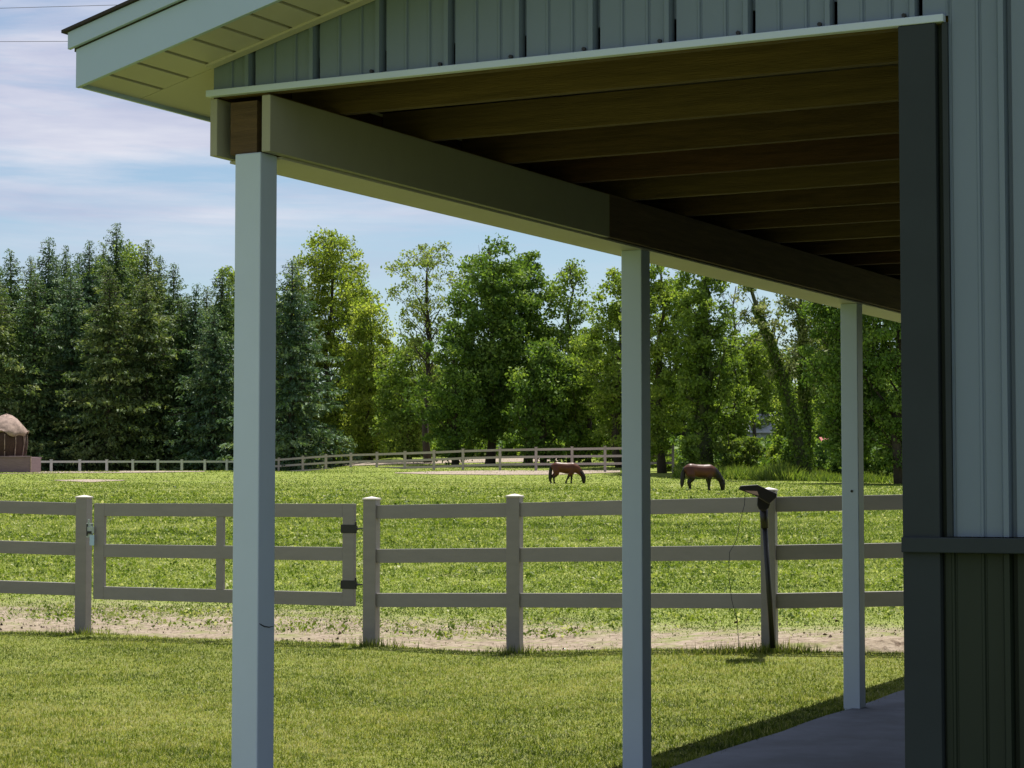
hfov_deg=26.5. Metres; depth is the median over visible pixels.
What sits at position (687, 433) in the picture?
forest tree
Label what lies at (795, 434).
broadleaf tree
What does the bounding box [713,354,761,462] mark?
broadleaf tree
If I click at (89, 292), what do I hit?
spruce tree
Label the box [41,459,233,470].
paddock fence
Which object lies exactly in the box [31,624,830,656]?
foot weeds
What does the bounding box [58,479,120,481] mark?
sand patch
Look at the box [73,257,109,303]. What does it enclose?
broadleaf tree
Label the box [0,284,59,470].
conifer tree
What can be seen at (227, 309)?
spruce tree
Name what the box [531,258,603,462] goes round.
broadleaf tree
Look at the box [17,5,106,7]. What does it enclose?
overhead wire
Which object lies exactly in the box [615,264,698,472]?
broadleaf tree
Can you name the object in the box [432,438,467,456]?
shrub
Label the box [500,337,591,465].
broadleaf tree
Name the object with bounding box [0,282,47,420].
spruce tree
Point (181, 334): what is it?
conifer tree
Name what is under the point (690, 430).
forest tree
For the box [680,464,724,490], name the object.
horse
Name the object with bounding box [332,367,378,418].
forest tree
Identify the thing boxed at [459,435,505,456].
shrub
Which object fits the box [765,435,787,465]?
shrub
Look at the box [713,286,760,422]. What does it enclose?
broadleaf tree
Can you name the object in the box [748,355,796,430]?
forest tree
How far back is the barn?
9.67 m
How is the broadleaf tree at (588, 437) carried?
on the ground at (653, 473)
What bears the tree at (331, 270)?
on the ground at (653, 473)
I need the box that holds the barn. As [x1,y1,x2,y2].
[61,0,1023,767]
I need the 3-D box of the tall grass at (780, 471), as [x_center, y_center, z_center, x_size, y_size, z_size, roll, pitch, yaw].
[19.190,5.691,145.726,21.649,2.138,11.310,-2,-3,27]
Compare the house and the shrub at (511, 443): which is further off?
the house
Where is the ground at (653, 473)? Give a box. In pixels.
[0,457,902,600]
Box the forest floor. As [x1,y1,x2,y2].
[317,454,890,473]
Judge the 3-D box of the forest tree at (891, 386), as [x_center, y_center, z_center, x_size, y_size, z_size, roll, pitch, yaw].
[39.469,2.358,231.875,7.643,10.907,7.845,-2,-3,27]
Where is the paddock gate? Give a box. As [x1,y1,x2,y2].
[86,503,362,605]
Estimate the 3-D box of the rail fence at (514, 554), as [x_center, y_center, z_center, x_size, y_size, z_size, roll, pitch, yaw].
[1.894,2.135,22.775,7.667,2.207,0.993,-1,-3,17]
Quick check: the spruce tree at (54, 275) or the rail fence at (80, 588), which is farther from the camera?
the spruce tree at (54, 275)
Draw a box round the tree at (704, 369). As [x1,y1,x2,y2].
[656,269,743,464]
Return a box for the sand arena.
[338,458,557,465]
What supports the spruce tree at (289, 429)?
on the ground at (653, 473)
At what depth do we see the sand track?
155.03 m
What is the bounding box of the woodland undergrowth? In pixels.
[311,432,886,468]
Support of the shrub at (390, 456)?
on the ground at (653, 473)
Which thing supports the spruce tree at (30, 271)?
on the ground at (653, 473)
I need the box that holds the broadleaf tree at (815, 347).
[807,305,840,424]
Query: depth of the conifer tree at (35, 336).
204.68 m
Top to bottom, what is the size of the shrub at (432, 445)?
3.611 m
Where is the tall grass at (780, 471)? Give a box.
[671,458,893,482]
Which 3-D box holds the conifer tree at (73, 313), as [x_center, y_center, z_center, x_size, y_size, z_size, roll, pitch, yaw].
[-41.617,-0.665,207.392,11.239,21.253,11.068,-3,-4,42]
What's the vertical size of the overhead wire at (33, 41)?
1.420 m
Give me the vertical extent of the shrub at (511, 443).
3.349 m
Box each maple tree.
[443,232,543,463]
[501,249,568,462]
[796,300,896,467]
[837,314,901,483]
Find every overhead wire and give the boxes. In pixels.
[0,41,67,41]
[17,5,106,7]
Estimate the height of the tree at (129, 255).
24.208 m
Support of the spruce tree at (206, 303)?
on the ground at (653, 473)
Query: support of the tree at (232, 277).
on the ground at (653, 473)
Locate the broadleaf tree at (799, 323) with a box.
[773,293,830,469]
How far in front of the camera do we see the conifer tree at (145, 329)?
204.19 m
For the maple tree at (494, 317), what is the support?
on the ground at (653, 473)
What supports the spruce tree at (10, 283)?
on the ground at (653, 473)
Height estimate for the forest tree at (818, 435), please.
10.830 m
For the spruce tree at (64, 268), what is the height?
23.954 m
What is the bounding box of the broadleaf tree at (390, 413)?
[368,332,440,458]
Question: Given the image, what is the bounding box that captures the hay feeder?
[0,414,41,471]
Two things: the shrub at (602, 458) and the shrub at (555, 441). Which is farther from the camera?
the shrub at (555, 441)
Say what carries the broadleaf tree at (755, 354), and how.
on the ground at (653, 473)
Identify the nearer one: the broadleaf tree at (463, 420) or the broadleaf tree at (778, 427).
the broadleaf tree at (778, 427)
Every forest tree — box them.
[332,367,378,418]
[422,383,458,435]
[498,410,524,433]
[662,387,718,438]
[688,381,756,440]
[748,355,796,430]
[774,342,813,415]
[810,397,840,439]
[864,365,897,440]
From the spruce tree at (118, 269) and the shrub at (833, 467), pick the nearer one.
the shrub at (833, 467)
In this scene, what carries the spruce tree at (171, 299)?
on the ground at (653, 473)
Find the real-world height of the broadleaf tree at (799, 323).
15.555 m
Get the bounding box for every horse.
[548,462,585,483]
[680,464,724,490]
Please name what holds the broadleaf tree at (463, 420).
on the ground at (653, 473)
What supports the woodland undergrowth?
on the ground at (653, 473)
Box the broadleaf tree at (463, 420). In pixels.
[401,319,497,464]
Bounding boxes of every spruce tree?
[0,248,48,396]
[0,266,26,395]
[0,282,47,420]
[10,237,69,439]
[14,255,40,316]
[28,256,67,322]
[41,245,85,375]
[45,241,122,466]
[68,252,86,281]
[83,223,161,419]
[83,239,178,467]
[92,244,109,309]
[150,282,233,470]
[151,256,172,321]
[155,263,200,382]
[199,285,215,361]
[201,267,234,442]
[216,260,362,470]
[219,273,323,468]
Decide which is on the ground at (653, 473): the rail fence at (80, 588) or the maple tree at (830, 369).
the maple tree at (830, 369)
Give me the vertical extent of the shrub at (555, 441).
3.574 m
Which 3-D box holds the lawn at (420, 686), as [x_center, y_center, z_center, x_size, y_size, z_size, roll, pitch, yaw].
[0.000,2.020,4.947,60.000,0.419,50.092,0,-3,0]
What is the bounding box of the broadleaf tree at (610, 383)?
[571,266,654,467]
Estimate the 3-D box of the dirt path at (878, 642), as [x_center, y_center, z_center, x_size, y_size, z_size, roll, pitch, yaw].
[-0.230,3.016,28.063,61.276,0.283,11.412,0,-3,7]
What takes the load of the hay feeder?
on the sand path at (121, 471)
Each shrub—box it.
[335,433,356,460]
[365,439,399,458]
[415,437,435,456]
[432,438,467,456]
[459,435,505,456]
[496,429,523,455]
[513,432,564,455]
[592,434,621,460]
[650,430,677,460]
[650,436,677,470]
[671,434,701,476]
[704,431,751,468]
[731,435,770,468]
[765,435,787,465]
[775,436,794,466]
[823,448,841,474]
[839,446,879,475]
[868,436,892,475]
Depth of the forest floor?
206.16 m
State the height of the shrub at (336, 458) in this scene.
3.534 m
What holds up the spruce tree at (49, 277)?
on the ground at (653, 473)
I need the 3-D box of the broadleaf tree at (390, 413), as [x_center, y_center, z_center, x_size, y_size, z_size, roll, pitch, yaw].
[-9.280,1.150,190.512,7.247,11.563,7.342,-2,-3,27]
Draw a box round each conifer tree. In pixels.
[0,272,92,470]
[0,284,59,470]
[28,266,119,470]
[43,266,165,470]
[80,273,206,470]
[133,297,233,470]
[154,305,233,470]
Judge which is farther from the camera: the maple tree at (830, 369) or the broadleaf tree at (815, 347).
the broadleaf tree at (815, 347)
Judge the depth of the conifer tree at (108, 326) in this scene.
202.20 m
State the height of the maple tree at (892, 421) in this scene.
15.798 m
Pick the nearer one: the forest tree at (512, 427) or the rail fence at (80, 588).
the rail fence at (80, 588)
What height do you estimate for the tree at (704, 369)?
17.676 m
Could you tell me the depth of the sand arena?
188.07 m
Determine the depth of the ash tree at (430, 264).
185.11 m
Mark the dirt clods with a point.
(830, 635)
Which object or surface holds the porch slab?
on the ground at (653, 473)
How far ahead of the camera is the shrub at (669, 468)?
160.43 m
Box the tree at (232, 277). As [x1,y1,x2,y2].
[202,265,234,416]
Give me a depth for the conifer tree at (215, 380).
202.34 m
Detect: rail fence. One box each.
[0,495,92,633]
[362,487,903,652]
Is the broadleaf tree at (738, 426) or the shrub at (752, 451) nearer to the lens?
the shrub at (752, 451)
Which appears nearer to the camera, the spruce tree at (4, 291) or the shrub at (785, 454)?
the shrub at (785, 454)
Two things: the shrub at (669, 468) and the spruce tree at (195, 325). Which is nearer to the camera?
the shrub at (669, 468)
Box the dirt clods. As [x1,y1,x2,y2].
[0,597,897,649]
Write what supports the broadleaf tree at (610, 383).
on the ground at (653, 473)
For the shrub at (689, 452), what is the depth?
149.55 m
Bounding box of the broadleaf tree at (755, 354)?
[714,329,791,436]
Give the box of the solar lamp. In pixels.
[728,485,776,647]
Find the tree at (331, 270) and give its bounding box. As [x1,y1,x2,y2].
[276,225,384,466]
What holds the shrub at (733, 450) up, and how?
on the ground at (653, 473)
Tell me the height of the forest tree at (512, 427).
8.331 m
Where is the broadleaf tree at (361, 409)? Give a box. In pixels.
[330,299,403,460]
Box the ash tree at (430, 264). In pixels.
[380,240,470,462]
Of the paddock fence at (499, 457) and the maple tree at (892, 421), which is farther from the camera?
the paddock fence at (499, 457)
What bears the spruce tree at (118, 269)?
on the ground at (653, 473)
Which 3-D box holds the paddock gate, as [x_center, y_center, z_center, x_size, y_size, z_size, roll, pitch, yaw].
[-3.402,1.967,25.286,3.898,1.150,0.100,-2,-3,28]
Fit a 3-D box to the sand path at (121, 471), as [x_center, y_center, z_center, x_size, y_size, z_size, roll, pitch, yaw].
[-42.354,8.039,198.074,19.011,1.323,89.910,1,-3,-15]
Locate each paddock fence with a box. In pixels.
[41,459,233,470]
[275,445,674,471]
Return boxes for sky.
[0,0,895,386]
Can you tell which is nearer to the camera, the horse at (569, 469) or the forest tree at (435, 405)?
the horse at (569, 469)
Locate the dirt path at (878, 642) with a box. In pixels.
[0,591,903,652]
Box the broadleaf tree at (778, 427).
[767,382,824,446]
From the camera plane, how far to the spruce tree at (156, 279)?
210.53 m
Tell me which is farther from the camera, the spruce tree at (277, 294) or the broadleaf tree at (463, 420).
the spruce tree at (277, 294)
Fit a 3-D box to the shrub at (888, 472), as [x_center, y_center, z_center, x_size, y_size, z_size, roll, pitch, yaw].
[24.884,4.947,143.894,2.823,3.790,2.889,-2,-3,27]
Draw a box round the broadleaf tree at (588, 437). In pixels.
[554,331,618,462]
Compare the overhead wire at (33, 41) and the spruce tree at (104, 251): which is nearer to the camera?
the overhead wire at (33, 41)
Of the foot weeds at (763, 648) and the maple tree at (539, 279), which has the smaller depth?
the foot weeds at (763, 648)
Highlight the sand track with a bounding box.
[395,470,619,474]
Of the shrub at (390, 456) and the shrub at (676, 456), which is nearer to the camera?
the shrub at (676, 456)
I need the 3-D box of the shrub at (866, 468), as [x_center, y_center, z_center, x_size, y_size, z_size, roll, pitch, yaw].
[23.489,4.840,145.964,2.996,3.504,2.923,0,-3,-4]
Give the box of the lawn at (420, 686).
[0,632,903,767]
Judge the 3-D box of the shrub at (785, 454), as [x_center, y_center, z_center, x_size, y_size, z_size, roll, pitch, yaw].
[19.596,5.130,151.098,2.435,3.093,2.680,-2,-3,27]
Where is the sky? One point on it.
(76, 163)
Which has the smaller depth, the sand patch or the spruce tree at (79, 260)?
the sand patch
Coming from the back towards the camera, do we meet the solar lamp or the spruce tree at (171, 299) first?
the spruce tree at (171, 299)
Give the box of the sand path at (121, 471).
[0,471,204,473]
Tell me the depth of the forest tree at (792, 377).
261.57 m
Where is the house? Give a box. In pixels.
[747,414,798,442]
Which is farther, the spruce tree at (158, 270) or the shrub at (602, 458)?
the spruce tree at (158, 270)
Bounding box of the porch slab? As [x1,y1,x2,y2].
[671,690,904,767]
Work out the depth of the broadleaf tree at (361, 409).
197.40 m
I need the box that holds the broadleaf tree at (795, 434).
[728,284,814,473]
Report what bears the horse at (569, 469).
on the ground at (653, 473)

